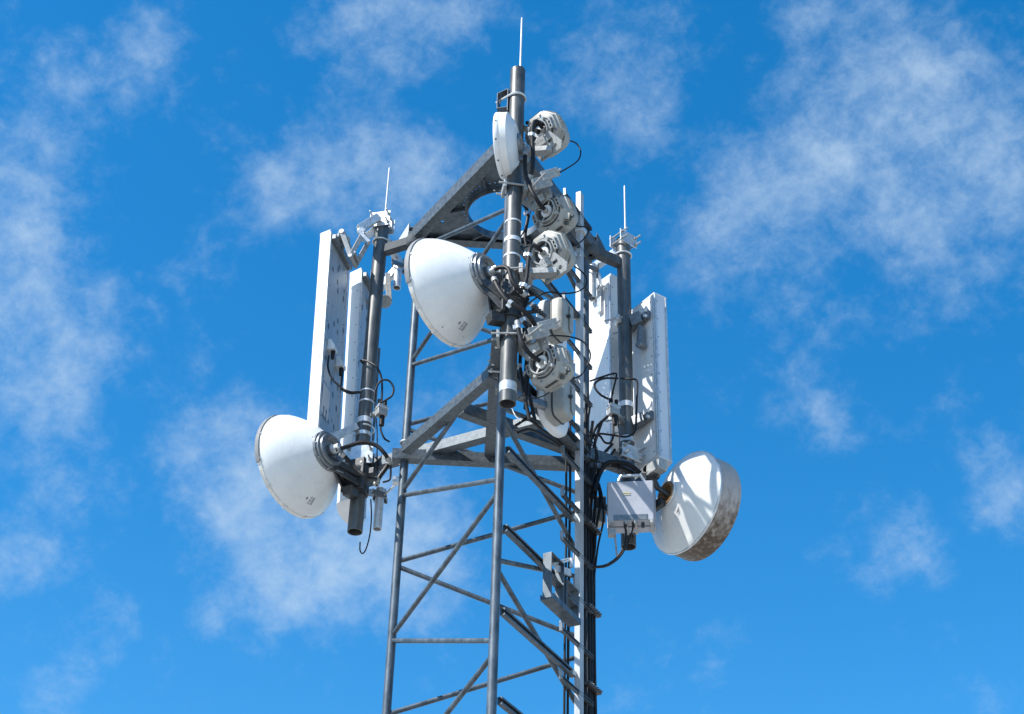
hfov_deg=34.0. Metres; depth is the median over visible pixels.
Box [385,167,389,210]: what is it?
lightning rod
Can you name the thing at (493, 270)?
waveguide
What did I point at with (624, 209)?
lightning rod
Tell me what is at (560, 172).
radio cable
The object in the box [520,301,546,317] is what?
cable coupling
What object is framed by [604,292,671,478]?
panel antenna
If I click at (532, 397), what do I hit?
radio cable
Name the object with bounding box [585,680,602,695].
cable clamp
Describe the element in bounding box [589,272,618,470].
panel antenna
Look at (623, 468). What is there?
jumper cable
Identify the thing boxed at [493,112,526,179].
dish antenna
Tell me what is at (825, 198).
sky
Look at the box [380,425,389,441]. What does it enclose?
jumper cable
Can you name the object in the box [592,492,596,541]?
jumper cable
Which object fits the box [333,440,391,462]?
waveguide
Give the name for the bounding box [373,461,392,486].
waveguide
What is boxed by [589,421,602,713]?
feeder cable
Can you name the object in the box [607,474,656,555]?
equipment box
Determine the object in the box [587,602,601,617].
cable clamp
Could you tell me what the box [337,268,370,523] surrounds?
panel antenna
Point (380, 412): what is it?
surge box
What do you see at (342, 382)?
jumper cable
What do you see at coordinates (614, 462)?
jumper cable
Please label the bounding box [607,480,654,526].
door
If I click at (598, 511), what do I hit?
jumper cable
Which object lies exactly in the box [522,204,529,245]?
jumper cable
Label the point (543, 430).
jumper cable
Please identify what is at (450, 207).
lattice tower
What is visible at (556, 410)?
compact antenna
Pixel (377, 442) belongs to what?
jumper cable
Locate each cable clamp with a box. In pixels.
[584,520,601,535]
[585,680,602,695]
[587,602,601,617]
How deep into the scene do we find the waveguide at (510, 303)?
11.93 m
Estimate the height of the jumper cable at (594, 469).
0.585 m
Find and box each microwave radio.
[491,318,574,392]
[496,167,577,234]
[498,230,575,285]
[524,110,569,162]
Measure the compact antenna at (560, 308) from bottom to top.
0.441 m
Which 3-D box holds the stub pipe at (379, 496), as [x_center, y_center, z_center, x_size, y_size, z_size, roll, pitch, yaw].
[-1.095,1.151,13.546,0.192,0.592,0.765,17,-38,-21]
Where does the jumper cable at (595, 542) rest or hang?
attached to the cable clamp at (590, 525)
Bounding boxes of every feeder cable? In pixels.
[563,459,566,713]
[566,423,571,699]
[566,450,570,713]
[584,393,588,713]
[584,406,590,713]
[586,415,608,713]
[586,421,593,713]
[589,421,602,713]
[589,443,613,713]
[593,448,615,713]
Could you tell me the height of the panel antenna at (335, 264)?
2.685 m
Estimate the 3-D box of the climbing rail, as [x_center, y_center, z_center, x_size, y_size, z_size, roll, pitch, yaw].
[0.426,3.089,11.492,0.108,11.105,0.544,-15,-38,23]
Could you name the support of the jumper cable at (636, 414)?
attached to the mount pole at (620, 246)
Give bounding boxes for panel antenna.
[307,213,381,440]
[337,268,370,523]
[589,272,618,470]
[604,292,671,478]
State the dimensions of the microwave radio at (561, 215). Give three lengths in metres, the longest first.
0.602 x 0.528 x 0.500 m
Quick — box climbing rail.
[559,188,593,713]
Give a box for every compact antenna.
[495,381,575,437]
[525,297,573,347]
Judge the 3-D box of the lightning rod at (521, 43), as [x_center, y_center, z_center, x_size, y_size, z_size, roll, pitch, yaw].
[0.075,-2.565,13.762,0.030,0.650,0.030,2,-35,0]
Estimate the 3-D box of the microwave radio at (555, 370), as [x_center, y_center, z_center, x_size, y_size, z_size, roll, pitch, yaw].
[0.189,-0.002,11.938,0.650,0.433,0.523,-26,-43,34]
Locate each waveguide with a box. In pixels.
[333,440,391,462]
[339,451,379,481]
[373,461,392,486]
[489,265,526,297]
[491,276,537,326]
[513,320,543,364]
[517,244,545,292]
[522,151,547,213]
[528,119,545,179]
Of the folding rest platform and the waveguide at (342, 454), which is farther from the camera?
the waveguide at (342, 454)
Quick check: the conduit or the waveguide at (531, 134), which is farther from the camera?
the conduit
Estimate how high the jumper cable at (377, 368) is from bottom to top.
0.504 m
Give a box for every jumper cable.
[327,355,361,392]
[340,369,359,393]
[359,499,371,553]
[360,359,382,400]
[373,379,394,403]
[376,418,377,469]
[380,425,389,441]
[383,464,391,482]
[515,419,574,460]
[517,354,530,420]
[517,428,568,454]
[519,297,529,340]
[521,316,533,409]
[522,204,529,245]
[523,327,536,421]
[588,430,596,486]
[588,435,597,497]
[589,372,616,399]
[590,464,636,499]
[592,483,602,564]
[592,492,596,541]
[592,524,633,568]
[593,460,641,492]
[593,475,600,568]
[593,476,603,590]
[593,525,626,567]
[594,377,618,399]
[594,377,637,437]
[594,420,614,443]
[617,416,619,469]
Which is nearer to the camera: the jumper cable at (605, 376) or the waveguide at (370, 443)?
the waveguide at (370, 443)
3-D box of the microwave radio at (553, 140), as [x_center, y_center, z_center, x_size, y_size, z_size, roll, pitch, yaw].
[0.186,-1.707,13.232,0.544,0.475,0.343,-6,-36,11]
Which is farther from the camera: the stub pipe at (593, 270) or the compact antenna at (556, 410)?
the stub pipe at (593, 270)
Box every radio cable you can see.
[517,392,549,398]
[521,140,580,236]
[521,226,588,249]
[527,265,587,305]
[528,335,590,378]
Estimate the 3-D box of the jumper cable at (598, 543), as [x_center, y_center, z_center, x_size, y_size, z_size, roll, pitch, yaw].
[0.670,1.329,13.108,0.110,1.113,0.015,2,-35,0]
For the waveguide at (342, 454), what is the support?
attached to the dish antenna at (305, 469)
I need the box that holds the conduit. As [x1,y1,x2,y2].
[371,348,380,441]
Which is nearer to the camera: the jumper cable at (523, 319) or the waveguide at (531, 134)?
the jumper cable at (523, 319)
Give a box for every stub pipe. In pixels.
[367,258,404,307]
[368,476,398,530]
[589,263,598,301]
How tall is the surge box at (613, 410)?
0.250 m
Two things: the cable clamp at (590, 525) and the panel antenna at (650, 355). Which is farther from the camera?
the panel antenna at (650, 355)
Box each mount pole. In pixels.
[346,208,401,535]
[496,66,526,408]
[593,227,645,550]
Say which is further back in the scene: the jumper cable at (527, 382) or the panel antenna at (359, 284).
the panel antenna at (359, 284)
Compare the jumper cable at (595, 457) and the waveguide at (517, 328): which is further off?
the jumper cable at (595, 457)
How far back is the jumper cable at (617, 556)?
12.73 m
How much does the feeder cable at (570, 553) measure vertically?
9.302 m
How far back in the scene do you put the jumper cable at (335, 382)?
13.77 m
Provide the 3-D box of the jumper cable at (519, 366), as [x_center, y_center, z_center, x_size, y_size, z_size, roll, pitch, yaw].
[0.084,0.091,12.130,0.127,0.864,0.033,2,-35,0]
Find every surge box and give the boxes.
[369,399,388,426]
[606,398,624,425]
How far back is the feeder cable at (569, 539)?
12.64 m
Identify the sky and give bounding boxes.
[0,0,1023,713]
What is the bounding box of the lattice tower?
[368,144,633,713]
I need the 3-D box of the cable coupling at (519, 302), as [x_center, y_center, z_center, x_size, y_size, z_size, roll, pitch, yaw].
[0.036,-0.397,12.189,0.141,0.119,0.113,2,-35,0]
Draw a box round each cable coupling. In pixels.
[515,298,523,306]
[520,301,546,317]
[526,285,543,300]
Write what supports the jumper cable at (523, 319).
attached to the cable coupling at (519, 302)
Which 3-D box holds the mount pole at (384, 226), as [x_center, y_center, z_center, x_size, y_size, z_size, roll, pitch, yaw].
[-1.176,0.142,14.265,0.235,3.230,0.592,-3,-35,7]
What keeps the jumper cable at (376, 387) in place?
attached to the surge box at (380, 412)
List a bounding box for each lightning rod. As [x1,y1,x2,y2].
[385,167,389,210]
[519,18,522,65]
[624,185,625,230]
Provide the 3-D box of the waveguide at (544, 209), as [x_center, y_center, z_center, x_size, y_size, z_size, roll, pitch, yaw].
[0.190,-1.360,12.784,0.218,0.557,0.130,12,-36,-14]
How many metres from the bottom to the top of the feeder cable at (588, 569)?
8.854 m
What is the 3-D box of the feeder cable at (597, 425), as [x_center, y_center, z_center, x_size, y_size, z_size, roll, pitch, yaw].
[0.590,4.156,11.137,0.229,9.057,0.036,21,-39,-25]
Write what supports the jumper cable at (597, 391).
attached to the surge box at (613, 410)
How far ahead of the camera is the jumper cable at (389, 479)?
13.24 m
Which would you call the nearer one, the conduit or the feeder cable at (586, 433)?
the feeder cable at (586, 433)
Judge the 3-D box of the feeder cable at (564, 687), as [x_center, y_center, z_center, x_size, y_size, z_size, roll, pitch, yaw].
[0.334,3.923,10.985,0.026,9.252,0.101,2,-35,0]
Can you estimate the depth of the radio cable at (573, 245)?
12.82 m
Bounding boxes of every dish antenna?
[254,415,379,518]
[404,237,528,347]
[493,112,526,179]
[634,451,740,560]
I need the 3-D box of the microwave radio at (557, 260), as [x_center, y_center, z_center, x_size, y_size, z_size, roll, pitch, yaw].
[0.181,-0.717,12.559,0.599,0.477,0.346,-3,-35,7]
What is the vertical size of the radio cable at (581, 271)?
0.666 m
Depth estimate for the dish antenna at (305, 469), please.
13.13 m
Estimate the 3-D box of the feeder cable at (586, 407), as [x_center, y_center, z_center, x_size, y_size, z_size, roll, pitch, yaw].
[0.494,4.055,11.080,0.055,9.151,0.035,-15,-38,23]
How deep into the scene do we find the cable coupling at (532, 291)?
12.20 m
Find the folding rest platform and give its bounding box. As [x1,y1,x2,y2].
[540,552,580,626]
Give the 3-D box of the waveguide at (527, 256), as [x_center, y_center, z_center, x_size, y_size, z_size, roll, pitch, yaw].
[0.155,-0.642,12.244,0.086,0.522,0.269,-28,-45,36]
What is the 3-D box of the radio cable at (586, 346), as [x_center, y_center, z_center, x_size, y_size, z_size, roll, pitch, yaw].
[0.322,-0.033,12.140,0.512,0.393,0.104,14,-37,-17]
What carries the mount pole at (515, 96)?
attached to the lattice tower
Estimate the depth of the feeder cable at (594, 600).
12.60 m
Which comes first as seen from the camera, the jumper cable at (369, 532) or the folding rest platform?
the folding rest platform
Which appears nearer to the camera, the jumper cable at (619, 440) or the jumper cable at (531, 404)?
the jumper cable at (531, 404)
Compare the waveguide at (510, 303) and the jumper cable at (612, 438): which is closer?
the waveguide at (510, 303)
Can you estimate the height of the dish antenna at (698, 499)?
0.874 m
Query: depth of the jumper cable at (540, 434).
12.74 m
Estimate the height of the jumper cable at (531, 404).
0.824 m
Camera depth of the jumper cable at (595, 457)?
13.37 m
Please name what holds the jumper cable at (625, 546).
hanging from the equipment box at (629, 503)
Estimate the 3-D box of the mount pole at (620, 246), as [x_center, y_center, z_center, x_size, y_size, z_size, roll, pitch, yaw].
[0.842,0.300,14.322,0.206,3.166,0.699,24,-41,-29]
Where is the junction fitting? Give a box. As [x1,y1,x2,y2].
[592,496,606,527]

